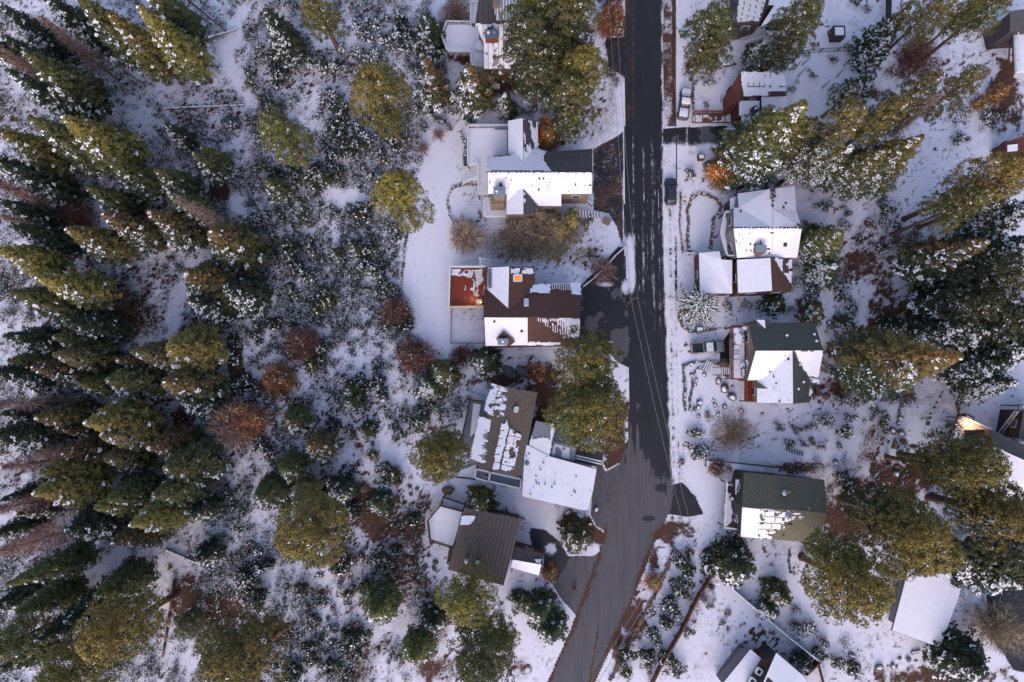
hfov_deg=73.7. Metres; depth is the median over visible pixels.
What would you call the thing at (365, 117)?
evergreen shrub
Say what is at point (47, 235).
fir tree
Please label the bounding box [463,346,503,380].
conifer
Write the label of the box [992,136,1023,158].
dark red shed
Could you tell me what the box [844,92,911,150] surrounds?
pine tree
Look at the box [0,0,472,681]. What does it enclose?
slope brush
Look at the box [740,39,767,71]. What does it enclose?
fir tree
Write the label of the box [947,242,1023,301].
pine tree
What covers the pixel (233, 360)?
evergreen shrub
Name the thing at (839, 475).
evergreen shrub
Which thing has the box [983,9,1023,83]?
red deck house
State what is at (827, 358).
patio
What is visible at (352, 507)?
evergreen shrub
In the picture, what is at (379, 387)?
evergreen shrub
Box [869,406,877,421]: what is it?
evergreen shrub
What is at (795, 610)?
evergreen shrub
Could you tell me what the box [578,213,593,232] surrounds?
evergreen shrub
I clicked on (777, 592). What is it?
conifer
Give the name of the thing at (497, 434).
taupe shingle house
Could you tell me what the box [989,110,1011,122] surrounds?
evergreen shrub
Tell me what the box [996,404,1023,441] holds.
stair house
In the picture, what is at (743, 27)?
window
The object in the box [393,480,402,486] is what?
boulder
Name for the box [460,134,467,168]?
stone border
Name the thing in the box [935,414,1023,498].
lamplit house
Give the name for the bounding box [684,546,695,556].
evergreen shrub
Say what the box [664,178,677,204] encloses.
parked car
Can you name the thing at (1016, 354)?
fir tree
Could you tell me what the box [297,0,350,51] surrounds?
pine tree
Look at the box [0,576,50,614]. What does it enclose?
fir tree
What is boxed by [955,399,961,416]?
stone border
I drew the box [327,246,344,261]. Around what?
conifer
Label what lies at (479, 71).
bare bush
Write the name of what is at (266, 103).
evergreen shrub
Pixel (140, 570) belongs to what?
fir tree
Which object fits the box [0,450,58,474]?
dead tree
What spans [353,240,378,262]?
evergreen shrub
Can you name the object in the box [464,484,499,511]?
conifer
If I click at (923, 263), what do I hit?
fir tree
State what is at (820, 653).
evergreen shrub
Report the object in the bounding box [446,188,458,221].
stone border
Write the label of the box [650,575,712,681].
board fence
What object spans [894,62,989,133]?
pine tree
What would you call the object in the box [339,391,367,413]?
conifer
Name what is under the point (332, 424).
evergreen shrub
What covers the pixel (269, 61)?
evergreen shrub
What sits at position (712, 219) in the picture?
stone border
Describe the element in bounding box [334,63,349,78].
evergreen shrub
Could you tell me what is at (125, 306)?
bare bush
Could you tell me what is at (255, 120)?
evergreen shrub
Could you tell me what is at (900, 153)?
fir tree
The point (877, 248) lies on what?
evergreen shrub
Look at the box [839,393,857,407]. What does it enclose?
evergreen shrub
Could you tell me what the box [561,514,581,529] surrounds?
conifer
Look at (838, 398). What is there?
evergreen shrub
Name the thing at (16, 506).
dead tree
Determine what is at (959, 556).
pine tree
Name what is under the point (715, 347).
pickup truck
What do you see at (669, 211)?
verge
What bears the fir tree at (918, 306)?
on the ground at (710, 646)
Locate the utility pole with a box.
[678,525,693,533]
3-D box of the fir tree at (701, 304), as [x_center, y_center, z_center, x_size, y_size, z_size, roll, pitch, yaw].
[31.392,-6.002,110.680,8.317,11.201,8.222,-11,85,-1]
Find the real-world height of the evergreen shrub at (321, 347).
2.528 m
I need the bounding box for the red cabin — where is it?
[692,71,787,145]
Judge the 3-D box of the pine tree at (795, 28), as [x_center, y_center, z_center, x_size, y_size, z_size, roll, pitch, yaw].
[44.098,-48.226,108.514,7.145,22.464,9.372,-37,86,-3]
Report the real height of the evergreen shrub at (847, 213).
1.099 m
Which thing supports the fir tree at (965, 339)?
on the ground at (710, 646)
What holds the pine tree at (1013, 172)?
on the ground at (710, 646)
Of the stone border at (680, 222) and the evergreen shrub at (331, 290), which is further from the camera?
the stone border at (680, 222)
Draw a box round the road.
[547,0,673,681]
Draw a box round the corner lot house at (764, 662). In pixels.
[716,641,806,681]
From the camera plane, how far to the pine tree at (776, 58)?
110.17 m
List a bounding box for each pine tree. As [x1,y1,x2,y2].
[0,601,66,664]
[32,623,142,681]
[72,581,180,669]
[172,606,210,641]
[192,600,290,681]
[257,104,318,169]
[272,481,354,568]
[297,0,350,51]
[347,60,413,142]
[369,169,435,233]
[406,423,472,485]
[433,561,504,630]
[438,430,464,455]
[444,608,516,681]
[479,612,521,652]
[492,8,572,92]
[497,0,563,50]
[508,46,564,111]
[534,0,604,67]
[541,25,580,79]
[541,69,597,130]
[541,389,595,448]
[544,105,588,145]
[551,42,607,101]
[551,324,622,395]
[551,373,627,453]
[676,0,737,69]
[682,32,728,80]
[755,35,797,75]
[760,0,824,71]
[776,116,816,166]
[776,134,833,188]
[791,95,869,168]
[792,529,899,628]
[798,527,867,581]
[820,80,859,118]
[836,478,910,539]
[842,486,958,582]
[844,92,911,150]
[852,66,944,137]
[868,515,968,578]
[870,89,946,145]
[884,441,970,490]
[889,0,958,50]
[889,182,992,236]
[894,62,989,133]
[896,419,1013,498]
[901,149,1023,221]
[908,0,988,61]
[914,282,1008,333]
[917,0,1013,64]
[917,181,1014,229]
[924,484,1010,539]
[928,471,1023,552]
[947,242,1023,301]
[953,525,1023,586]
[975,295,1023,351]
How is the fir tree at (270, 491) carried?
on the ground at (710, 646)
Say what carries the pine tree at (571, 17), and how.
on the ground at (710, 646)
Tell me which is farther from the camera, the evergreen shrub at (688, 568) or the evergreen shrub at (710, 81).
the evergreen shrub at (710, 81)
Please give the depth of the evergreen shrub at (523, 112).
118.10 m
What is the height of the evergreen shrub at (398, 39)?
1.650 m
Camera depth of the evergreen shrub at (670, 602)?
110.47 m
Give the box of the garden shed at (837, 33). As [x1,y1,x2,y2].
[828,25,845,41]
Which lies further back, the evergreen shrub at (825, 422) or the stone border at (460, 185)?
the stone border at (460, 185)
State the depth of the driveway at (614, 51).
119.56 m
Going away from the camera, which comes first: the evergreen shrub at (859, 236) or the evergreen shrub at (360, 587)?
the evergreen shrub at (360, 587)
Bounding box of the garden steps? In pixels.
[576,210,600,217]
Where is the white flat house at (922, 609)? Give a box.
[888,567,961,646]
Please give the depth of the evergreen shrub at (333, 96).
117.48 m
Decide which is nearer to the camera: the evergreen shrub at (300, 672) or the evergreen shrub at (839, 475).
the evergreen shrub at (300, 672)
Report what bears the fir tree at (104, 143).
on the ground at (710, 646)
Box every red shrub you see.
[243,542,253,555]
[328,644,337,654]
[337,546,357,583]
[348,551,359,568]
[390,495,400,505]
[399,128,412,151]
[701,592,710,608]
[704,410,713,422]
[723,608,730,621]
[859,218,875,233]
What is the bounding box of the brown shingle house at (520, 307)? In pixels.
[448,258,580,347]
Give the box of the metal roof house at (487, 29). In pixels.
[441,0,528,80]
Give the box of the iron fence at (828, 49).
[804,46,857,53]
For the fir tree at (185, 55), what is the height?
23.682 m
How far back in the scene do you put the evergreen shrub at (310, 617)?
110.75 m
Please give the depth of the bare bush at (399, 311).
113.94 m
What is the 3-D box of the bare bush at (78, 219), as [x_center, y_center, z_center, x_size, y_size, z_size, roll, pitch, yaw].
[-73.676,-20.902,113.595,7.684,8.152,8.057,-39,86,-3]
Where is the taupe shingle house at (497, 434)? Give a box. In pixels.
[456,382,603,509]
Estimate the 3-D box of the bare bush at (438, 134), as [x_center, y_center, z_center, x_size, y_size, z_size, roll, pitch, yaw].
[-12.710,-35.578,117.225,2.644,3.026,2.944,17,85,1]
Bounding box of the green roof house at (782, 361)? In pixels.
[704,319,822,408]
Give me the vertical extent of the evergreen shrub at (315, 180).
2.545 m
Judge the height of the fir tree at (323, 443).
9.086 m
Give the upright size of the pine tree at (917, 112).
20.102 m
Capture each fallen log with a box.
[162,579,176,657]
[164,104,244,109]
[164,548,212,569]
[205,28,236,39]
[266,621,296,643]
[267,85,297,115]
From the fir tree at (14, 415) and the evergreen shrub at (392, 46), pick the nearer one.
the fir tree at (14, 415)
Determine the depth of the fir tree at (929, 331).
107.91 m
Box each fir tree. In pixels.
[0,2,83,66]
[0,32,77,70]
[0,40,47,101]
[0,128,79,180]
[0,154,38,198]
[0,163,88,213]
[0,199,78,228]
[0,242,75,285]
[0,354,64,395]
[0,394,61,422]
[0,405,78,457]
[0,476,49,505]
[0,516,54,539]
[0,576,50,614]
[0,617,74,672]
[2,322,70,357]
[4,67,94,123]
[4,538,101,587]
[7,349,53,380]
[8,222,88,263]
[10,285,95,330]
[15,573,89,614]
[16,501,65,518]
[21,48,116,123]
[26,113,111,178]
[30,358,105,393]
[31,457,118,510]
[33,393,106,435]
[33,592,102,643]
[34,269,122,313]
[39,456,112,478]
[43,0,114,61]
[51,329,114,355]
[51,340,122,374]
[60,114,153,176]
[60,430,116,471]
[61,313,130,345]
[62,423,98,438]
[62,488,136,543]
[62,574,139,625]
[64,224,142,269]
[75,0,148,73]
[77,371,118,400]
[83,395,163,438]
[84,184,149,217]
[84,307,134,338]
[92,554,162,598]
[93,479,143,517]
[100,410,170,455]
[101,212,168,259]
[103,445,162,475]
[104,365,173,404]
[105,9,184,86]
[107,160,165,205]
[107,469,167,508]
[109,518,172,548]
[114,353,167,377]
[128,497,195,534]
[129,337,177,373]
[136,5,214,84]
[144,423,206,460]
[145,206,209,258]
[146,0,211,48]
[150,474,216,508]
[153,167,207,207]
[161,364,231,407]
[162,430,229,490]
[163,122,200,151]
[164,320,230,378]
[169,193,222,230]
[180,386,230,419]
[182,258,249,312]
[186,292,236,325]
[186,490,228,522]
[191,151,233,188]
[193,535,227,567]
[199,146,235,173]
[206,215,272,278]
[222,272,273,319]
[253,471,290,510]
[262,4,310,68]
[262,177,293,204]
[275,448,311,483]
[281,401,316,437]
[289,474,324,510]
[302,426,342,462]
[326,469,360,503]
[358,575,404,625]
[398,623,438,665]
[412,55,455,115]
[415,368,448,401]
[416,599,452,632]
[449,62,498,121]
[492,92,518,122]
[672,283,721,330]
[708,125,767,182]
[711,98,808,191]
[737,64,757,76]
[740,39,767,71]
[752,592,779,621]
[788,649,813,674]
[798,222,843,264]
[801,143,853,193]
[801,258,841,291]
[820,147,887,201]
[828,325,963,408]
[829,312,856,337]
[832,134,924,200]
[836,72,876,105]
[848,33,894,75]
[853,3,911,51]
[876,315,906,338]
[887,233,990,291]
[901,315,967,347]
[902,280,996,323]
[916,317,1008,352]
[922,620,990,681]
[932,227,1023,287]
[932,347,1013,389]
[946,533,1023,596]
[947,372,1018,405]
[948,198,1023,239]
[948,334,1023,379]
[982,297,1023,339]
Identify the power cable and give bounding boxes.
[591,535,684,681]
[598,535,691,681]
[609,10,630,296]
[615,0,637,297]
[631,300,685,532]
[638,301,692,532]
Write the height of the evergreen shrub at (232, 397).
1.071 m
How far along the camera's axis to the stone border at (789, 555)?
112.15 m
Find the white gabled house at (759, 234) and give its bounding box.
[714,186,801,296]
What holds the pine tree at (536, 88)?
on the ground at (710, 646)
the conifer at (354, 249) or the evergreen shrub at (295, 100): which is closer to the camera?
the conifer at (354, 249)
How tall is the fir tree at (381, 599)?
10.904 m
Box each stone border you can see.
[400,226,409,281]
[422,212,433,223]
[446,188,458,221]
[451,183,473,188]
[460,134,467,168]
[476,210,481,222]
[497,506,511,512]
[608,559,671,680]
[677,309,716,333]
[678,192,683,250]
[681,360,718,410]
[685,192,722,254]
[688,61,736,75]
[688,367,711,410]
[691,84,695,109]
[787,549,791,573]
[824,336,852,372]
[897,399,903,415]
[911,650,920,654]
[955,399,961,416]
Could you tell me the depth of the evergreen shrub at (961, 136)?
117.45 m
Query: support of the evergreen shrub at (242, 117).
on the ground at (710, 646)
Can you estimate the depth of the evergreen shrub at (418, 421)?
113.01 m
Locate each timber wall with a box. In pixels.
[582,246,625,287]
[682,252,697,255]
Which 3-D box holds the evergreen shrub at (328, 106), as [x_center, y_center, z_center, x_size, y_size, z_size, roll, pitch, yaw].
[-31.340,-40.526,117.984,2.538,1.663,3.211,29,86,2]
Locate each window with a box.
[740,26,749,29]
[1010,420,1016,427]
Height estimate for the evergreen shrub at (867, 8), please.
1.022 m
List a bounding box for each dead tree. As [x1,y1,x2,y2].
[0,44,65,96]
[0,179,71,217]
[0,213,32,224]
[0,390,65,413]
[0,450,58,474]
[0,492,58,515]
[0,509,85,556]
[32,439,71,459]
[36,13,119,80]
[175,194,234,226]
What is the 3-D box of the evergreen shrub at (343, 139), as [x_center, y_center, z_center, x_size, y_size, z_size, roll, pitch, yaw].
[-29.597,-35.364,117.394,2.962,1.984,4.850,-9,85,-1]
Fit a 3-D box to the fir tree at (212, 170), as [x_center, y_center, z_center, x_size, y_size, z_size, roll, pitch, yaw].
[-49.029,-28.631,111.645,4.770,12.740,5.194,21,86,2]
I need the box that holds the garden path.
[786,446,802,455]
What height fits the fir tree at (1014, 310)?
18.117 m
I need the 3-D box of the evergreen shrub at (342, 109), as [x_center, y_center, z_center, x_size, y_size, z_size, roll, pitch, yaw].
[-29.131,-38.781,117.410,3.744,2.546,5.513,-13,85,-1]
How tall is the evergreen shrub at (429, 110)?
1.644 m
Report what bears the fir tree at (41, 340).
on the ground at (710, 646)
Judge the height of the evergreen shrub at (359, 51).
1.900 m
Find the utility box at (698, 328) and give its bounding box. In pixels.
[695,326,703,331]
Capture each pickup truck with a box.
[676,88,692,120]
[690,340,724,353]
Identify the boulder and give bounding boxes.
[359,486,367,492]
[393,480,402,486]
[442,485,454,494]
[502,365,515,379]
[516,366,527,377]
[564,509,571,515]
[696,400,702,405]
[715,377,721,384]
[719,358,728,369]
[720,383,728,392]
[727,392,736,400]
[822,392,830,399]
[848,652,855,657]
[868,484,877,494]
[874,664,882,671]
[889,427,895,433]
[890,662,895,669]
[892,470,899,477]
[896,429,905,436]
[899,438,906,443]
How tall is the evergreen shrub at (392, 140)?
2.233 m
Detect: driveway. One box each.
[526,526,599,617]
[580,245,629,368]
[589,462,619,531]
[592,129,624,244]
[605,37,624,77]
[663,124,728,165]
[669,480,704,518]
[718,328,730,380]
[984,588,1023,673]
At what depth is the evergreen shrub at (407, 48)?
118.43 m
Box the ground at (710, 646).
[0,0,1023,681]
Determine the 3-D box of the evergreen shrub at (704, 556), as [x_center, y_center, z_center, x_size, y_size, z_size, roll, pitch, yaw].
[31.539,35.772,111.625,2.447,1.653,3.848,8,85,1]
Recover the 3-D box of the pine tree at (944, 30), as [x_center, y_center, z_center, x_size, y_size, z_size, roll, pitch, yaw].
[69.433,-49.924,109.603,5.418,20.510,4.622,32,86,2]
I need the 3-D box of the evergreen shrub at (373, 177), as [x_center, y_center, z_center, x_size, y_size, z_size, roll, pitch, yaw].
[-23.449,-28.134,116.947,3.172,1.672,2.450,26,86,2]
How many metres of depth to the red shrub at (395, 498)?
112.56 m
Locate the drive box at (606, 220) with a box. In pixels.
[602,216,611,225]
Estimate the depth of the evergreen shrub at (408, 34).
118.24 m
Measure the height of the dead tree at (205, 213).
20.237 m
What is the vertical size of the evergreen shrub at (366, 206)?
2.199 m
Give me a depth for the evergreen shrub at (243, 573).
110.64 m
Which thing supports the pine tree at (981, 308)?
on the ground at (710, 646)
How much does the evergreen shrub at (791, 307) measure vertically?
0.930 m
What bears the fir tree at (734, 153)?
on the ground at (710, 646)
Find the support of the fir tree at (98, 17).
on the ground at (710, 646)
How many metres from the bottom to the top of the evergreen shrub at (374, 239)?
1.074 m
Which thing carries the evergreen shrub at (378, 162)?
on the ground at (710, 646)
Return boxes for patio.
[819,341,850,377]
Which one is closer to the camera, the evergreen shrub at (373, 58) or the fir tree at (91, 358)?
the fir tree at (91, 358)
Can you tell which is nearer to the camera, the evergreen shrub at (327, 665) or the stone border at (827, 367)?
the evergreen shrub at (327, 665)
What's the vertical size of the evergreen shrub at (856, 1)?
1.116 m
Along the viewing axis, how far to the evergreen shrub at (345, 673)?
110.22 m
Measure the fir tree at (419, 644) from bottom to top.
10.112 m
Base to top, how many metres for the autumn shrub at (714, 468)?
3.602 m
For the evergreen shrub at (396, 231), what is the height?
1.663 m
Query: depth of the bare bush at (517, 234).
114.15 m
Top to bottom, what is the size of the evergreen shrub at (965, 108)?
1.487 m
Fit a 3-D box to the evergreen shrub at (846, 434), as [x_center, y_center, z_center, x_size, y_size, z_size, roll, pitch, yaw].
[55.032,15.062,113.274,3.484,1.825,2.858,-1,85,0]
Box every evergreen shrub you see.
[219,338,242,366]
[219,484,235,498]
[223,112,241,137]
[223,375,248,392]
[224,377,248,395]
[225,376,246,395]
[229,310,238,325]
[229,394,239,403]
[232,587,270,604]
[233,568,259,596]
[236,113,249,124]
[236,372,262,391]
[239,566,264,593]
[242,70,259,91]
[242,595,265,613]
[243,546,265,584]
[244,328,264,345]
[246,212,266,230]
[247,561,258,574]
[247,657,268,670]
[249,128,260,143]
[250,165,286,177]
[250,433,276,458]
[252,115,259,127]
[252,209,272,225]
[252,316,283,330]
[252,557,276,569]
[257,43,278,58]
[257,94,284,112]
[260,51,273,65]
[261,241,278,261]
[261,496,292,512]
[263,54,279,68]
[267,59,292,90]
[268,231,303,257]
[269,462,309,481]
[270,659,299,679]
[271,661,302,681]
[275,212,286,226]
[275,341,298,361]
[277,311,298,323]
[279,0,290,8]
[279,155,296,168]
[279,320,298,329]
[280,248,298,268]
[283,283,300,298]
[283,580,310,596]
[285,165,294,175]
[287,166,304,182]
[287,662,306,675]
[288,96,300,106]
[290,261,315,281]
[292,2,300,9]
[292,169,302,185]
[296,204,314,227]
[300,236,317,255]
[300,644,315,663]
[301,154,326,182]
[302,48,315,69]
[302,291,325,326]
[302,353,322,375]
[304,640,322,654]
[305,339,334,360]
[305,608,320,627]
[305,659,314,666]
[308,161,333,190]
[310,252,324,260]
[311,54,329,73]
[312,283,337,298]
[313,557,348,579]
[314,414,343,436]
[314,591,331,608]
[314,656,338,676]
[316,88,342,106]
[317,42,344,73]
[317,297,334,311]
[318,468,336,493]
[320,289,339,310]
[321,142,345,168]
[323,118,346,138]
[324,99,336,115]
[325,623,339,632]
[326,628,362,647]
[326,655,343,673]
[330,100,350,129]
[330,122,347,146]
[330,136,359,157]
[331,167,342,184]
[333,626,351,635]
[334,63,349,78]
[335,524,351,537]
[335,583,356,605]
[336,639,349,657]
[336,668,353,679]
[337,151,352,162]
[338,500,364,520]
[340,257,348,265]
[342,424,358,440]
[343,128,353,141]
[343,201,363,226]
[343,501,358,520]
[344,577,377,597]
[345,45,366,60]
[345,121,361,135]
[346,129,368,155]
[346,237,372,247]
[347,620,364,629]
[351,17,375,43]
[351,628,373,649]
[352,643,367,661]
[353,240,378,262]
[353,372,372,393]
[354,128,373,148]
[355,259,380,276]
[356,200,373,224]
[357,550,364,558]
[359,49,381,64]
[361,15,382,29]
[361,46,382,62]
[361,111,371,122]
[362,550,384,571]
[366,172,382,183]
[366,447,379,460]
[367,374,388,401]
[369,233,377,244]
[370,157,381,167]
[371,366,387,384]
[372,268,387,285]
[372,288,386,298]
[373,142,387,160]
[374,460,392,486]
[374,492,391,515]
[376,33,405,52]
[376,279,392,295]
[377,543,403,555]
[377,550,396,567]
[378,133,404,152]
[380,7,403,45]
[380,54,387,64]
[380,314,414,332]
[383,14,409,28]
[385,282,398,293]
[385,464,403,482]
[386,510,422,527]
[387,30,401,42]
[388,221,406,239]
[389,653,404,665]
[391,419,409,443]
[396,39,414,54]
[398,22,416,51]
[403,24,417,33]
[404,414,428,433]
[405,104,421,116]
[408,63,420,79]
[411,367,433,397]
[418,404,430,423]
[422,106,433,118]
[426,401,435,408]
[432,110,453,125]
[432,403,441,413]
[444,123,451,133]
[460,117,476,126]
[516,105,528,114]
[526,98,537,116]
[540,107,551,114]
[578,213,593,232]
[615,640,638,666]
[619,663,633,678]
[626,646,655,662]
[639,656,656,675]
[643,625,663,647]
[648,607,674,630]
[657,648,681,668]
[660,594,682,619]
[662,665,688,680]
[668,577,691,602]
[669,549,691,571]
[672,559,696,579]
[676,576,695,594]
[677,458,684,465]
[681,622,696,639]
[682,441,709,460]
[683,166,696,181]
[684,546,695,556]
[685,428,701,438]
[696,430,710,459]
[698,549,712,568]
[699,581,714,590]
[702,72,714,85]
[723,300,732,312]
[738,300,752,311]
[755,299,766,315]
[773,421,785,431]
[782,439,796,448]
[786,79,799,91]
[786,305,797,314]
[787,619,801,632]
[790,424,803,435]
[790,606,802,617]
[791,277,806,292]
[792,265,800,273]
[797,438,809,447]
[797,618,820,641]
[798,293,813,305]
[802,220,816,228]
[803,281,819,298]
[803,413,818,431]
[806,68,817,77]
[807,437,816,445]
[811,645,829,660]
[813,199,833,212]
[813,461,824,473]
[816,411,836,430]
[816,439,829,449]
[817,636,830,649]
[819,417,830,425]
[827,55,838,63]
[828,284,852,302]
[828,653,845,668]
[830,468,845,481]
[834,269,856,288]
[834,393,841,402]
[834,424,853,438]
[835,441,842,449]
[836,217,851,231]
[837,656,860,676]
[839,200,847,209]
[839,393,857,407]
[841,470,859,492]
[842,411,852,423]
[843,41,855,55]
[843,209,851,216]
[844,299,858,317]
[845,484,861,498]
[850,0,861,6]
[854,233,864,244]
[861,4,870,12]
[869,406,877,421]
[871,404,882,414]
[873,192,889,201]
[873,239,890,263]
[873,410,889,434]
[874,218,893,229]
[875,200,897,218]
[880,392,900,401]
[887,184,896,192]
[891,218,905,232]
[952,118,967,146]
[955,103,972,117]
[980,116,995,128]
[982,107,994,124]
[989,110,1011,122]
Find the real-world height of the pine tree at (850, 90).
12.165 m
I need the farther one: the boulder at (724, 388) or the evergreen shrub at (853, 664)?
the boulder at (724, 388)
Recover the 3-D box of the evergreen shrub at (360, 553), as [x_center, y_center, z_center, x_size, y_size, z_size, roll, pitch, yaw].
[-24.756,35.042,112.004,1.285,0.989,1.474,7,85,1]
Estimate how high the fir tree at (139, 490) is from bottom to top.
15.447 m
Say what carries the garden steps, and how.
on the ground at (710, 646)
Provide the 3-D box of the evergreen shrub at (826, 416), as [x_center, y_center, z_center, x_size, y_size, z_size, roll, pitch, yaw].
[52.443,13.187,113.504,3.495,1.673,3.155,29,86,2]
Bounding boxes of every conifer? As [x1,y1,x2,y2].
[313,166,332,188]
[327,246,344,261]
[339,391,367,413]
[340,374,365,396]
[345,241,365,259]
[356,417,378,441]
[364,486,393,515]
[407,2,446,65]
[427,357,465,390]
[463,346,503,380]
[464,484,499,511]
[506,586,526,607]
[516,584,557,624]
[527,605,569,645]
[556,514,594,554]
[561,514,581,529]
[699,531,757,588]
[758,294,785,318]
[758,576,795,607]
[794,298,826,326]
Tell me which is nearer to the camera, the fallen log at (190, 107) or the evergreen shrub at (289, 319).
the evergreen shrub at (289, 319)
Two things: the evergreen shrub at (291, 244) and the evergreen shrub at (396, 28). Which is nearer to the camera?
the evergreen shrub at (291, 244)
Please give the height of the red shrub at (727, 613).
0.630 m
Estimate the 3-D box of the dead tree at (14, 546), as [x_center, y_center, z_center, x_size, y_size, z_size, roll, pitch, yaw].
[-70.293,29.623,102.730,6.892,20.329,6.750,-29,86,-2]
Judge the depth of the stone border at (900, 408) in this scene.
114.23 m
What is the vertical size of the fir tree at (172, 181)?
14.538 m
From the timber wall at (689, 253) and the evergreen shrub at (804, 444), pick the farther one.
the timber wall at (689, 253)
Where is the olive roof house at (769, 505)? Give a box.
[704,459,826,542]
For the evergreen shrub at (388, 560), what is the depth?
111.27 m
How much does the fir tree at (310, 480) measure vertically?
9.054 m
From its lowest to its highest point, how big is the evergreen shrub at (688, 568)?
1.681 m
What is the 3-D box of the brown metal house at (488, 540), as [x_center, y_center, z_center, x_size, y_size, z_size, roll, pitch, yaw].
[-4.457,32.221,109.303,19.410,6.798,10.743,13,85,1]
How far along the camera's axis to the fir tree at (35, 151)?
106.34 m
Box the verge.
[662,0,699,515]
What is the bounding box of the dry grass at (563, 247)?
[463,223,607,274]
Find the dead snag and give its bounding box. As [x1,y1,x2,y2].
[187,0,226,31]
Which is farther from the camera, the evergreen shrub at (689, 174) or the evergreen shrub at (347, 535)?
the evergreen shrub at (689, 174)
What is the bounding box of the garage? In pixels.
[694,251,731,295]
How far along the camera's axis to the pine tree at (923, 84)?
99.79 m
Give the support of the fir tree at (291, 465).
on the ground at (710, 646)
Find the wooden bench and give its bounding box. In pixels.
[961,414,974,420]
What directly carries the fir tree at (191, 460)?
on the ground at (710, 646)
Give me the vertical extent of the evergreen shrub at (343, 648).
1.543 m
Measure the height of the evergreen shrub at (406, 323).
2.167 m
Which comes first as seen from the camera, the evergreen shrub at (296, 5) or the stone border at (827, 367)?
the stone border at (827, 367)
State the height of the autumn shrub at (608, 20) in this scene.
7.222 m
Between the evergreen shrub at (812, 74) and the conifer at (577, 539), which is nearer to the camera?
the conifer at (577, 539)
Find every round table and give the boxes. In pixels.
[474,40,483,51]
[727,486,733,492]
[734,333,741,344]
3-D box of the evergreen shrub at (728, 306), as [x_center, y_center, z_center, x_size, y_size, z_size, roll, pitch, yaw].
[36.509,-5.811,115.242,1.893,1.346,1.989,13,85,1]
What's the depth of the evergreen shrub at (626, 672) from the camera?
109.81 m
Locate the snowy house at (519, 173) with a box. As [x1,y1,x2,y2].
[462,118,593,222]
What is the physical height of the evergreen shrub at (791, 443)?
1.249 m
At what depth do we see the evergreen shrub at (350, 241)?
115.77 m
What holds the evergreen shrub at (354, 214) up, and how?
on the ground at (710, 646)
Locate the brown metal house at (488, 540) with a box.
[427,495,543,584]
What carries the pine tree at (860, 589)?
on the ground at (710, 646)
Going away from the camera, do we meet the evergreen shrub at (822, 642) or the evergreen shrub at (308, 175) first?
the evergreen shrub at (822, 642)
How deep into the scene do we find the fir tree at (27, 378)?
106.25 m
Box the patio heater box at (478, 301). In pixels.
[476,299,481,304]
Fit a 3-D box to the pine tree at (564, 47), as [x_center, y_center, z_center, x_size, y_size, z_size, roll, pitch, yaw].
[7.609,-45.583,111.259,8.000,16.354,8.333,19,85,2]
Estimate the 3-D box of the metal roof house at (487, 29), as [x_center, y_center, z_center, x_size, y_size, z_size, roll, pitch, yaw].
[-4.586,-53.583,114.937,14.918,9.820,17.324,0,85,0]
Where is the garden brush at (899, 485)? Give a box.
[650,2,1019,674]
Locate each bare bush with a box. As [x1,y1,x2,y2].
[48,197,102,228]
[92,285,146,325]
[202,394,260,453]
[280,323,329,366]
[377,294,415,331]
[415,141,430,155]
[432,128,445,141]
[435,0,471,28]
[448,214,488,254]
[448,341,475,371]
[474,61,499,90]
[495,216,541,260]
[523,206,573,252]
[589,255,617,283]
[706,402,759,454]
[811,383,821,400]
[896,27,940,73]
[962,593,1023,659]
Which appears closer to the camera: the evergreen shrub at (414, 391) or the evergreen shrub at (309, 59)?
the evergreen shrub at (414, 391)
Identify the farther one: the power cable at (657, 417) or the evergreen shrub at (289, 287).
the evergreen shrub at (289, 287)
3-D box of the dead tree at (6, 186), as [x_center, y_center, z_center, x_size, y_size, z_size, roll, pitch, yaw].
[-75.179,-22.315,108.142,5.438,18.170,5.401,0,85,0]
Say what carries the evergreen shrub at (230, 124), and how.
on the ground at (710, 646)
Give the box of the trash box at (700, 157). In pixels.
[697,154,704,160]
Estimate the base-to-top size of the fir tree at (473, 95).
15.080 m
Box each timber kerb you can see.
[675,0,675,125]
[676,130,676,187]
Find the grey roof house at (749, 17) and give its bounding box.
[727,0,793,45]
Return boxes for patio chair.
[733,344,739,350]
[733,354,737,359]
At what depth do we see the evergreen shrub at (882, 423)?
113.32 m
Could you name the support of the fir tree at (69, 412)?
on the ground at (710, 646)
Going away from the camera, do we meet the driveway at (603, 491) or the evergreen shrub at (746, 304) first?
the driveway at (603, 491)
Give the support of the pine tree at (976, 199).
on the ground at (710, 646)
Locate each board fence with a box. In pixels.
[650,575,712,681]
[714,575,819,661]
[804,659,820,675]
[818,664,825,681]
[885,0,891,17]
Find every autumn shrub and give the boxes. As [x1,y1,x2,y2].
[217,400,275,442]
[259,358,300,400]
[392,333,439,377]
[525,360,545,383]
[537,112,566,151]
[540,561,558,585]
[550,206,585,248]
[589,0,626,39]
[640,569,664,592]
[702,152,736,190]
[706,457,732,478]
[968,92,989,113]
[985,81,1011,107]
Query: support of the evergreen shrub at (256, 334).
on the ground at (710, 646)
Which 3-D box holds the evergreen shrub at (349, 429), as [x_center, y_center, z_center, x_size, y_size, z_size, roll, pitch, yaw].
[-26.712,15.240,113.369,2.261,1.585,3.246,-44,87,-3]
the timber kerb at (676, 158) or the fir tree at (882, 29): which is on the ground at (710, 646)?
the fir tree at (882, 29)
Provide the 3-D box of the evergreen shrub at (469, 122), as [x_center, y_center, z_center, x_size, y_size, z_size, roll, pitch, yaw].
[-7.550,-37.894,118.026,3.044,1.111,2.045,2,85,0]
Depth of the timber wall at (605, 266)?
115.69 m

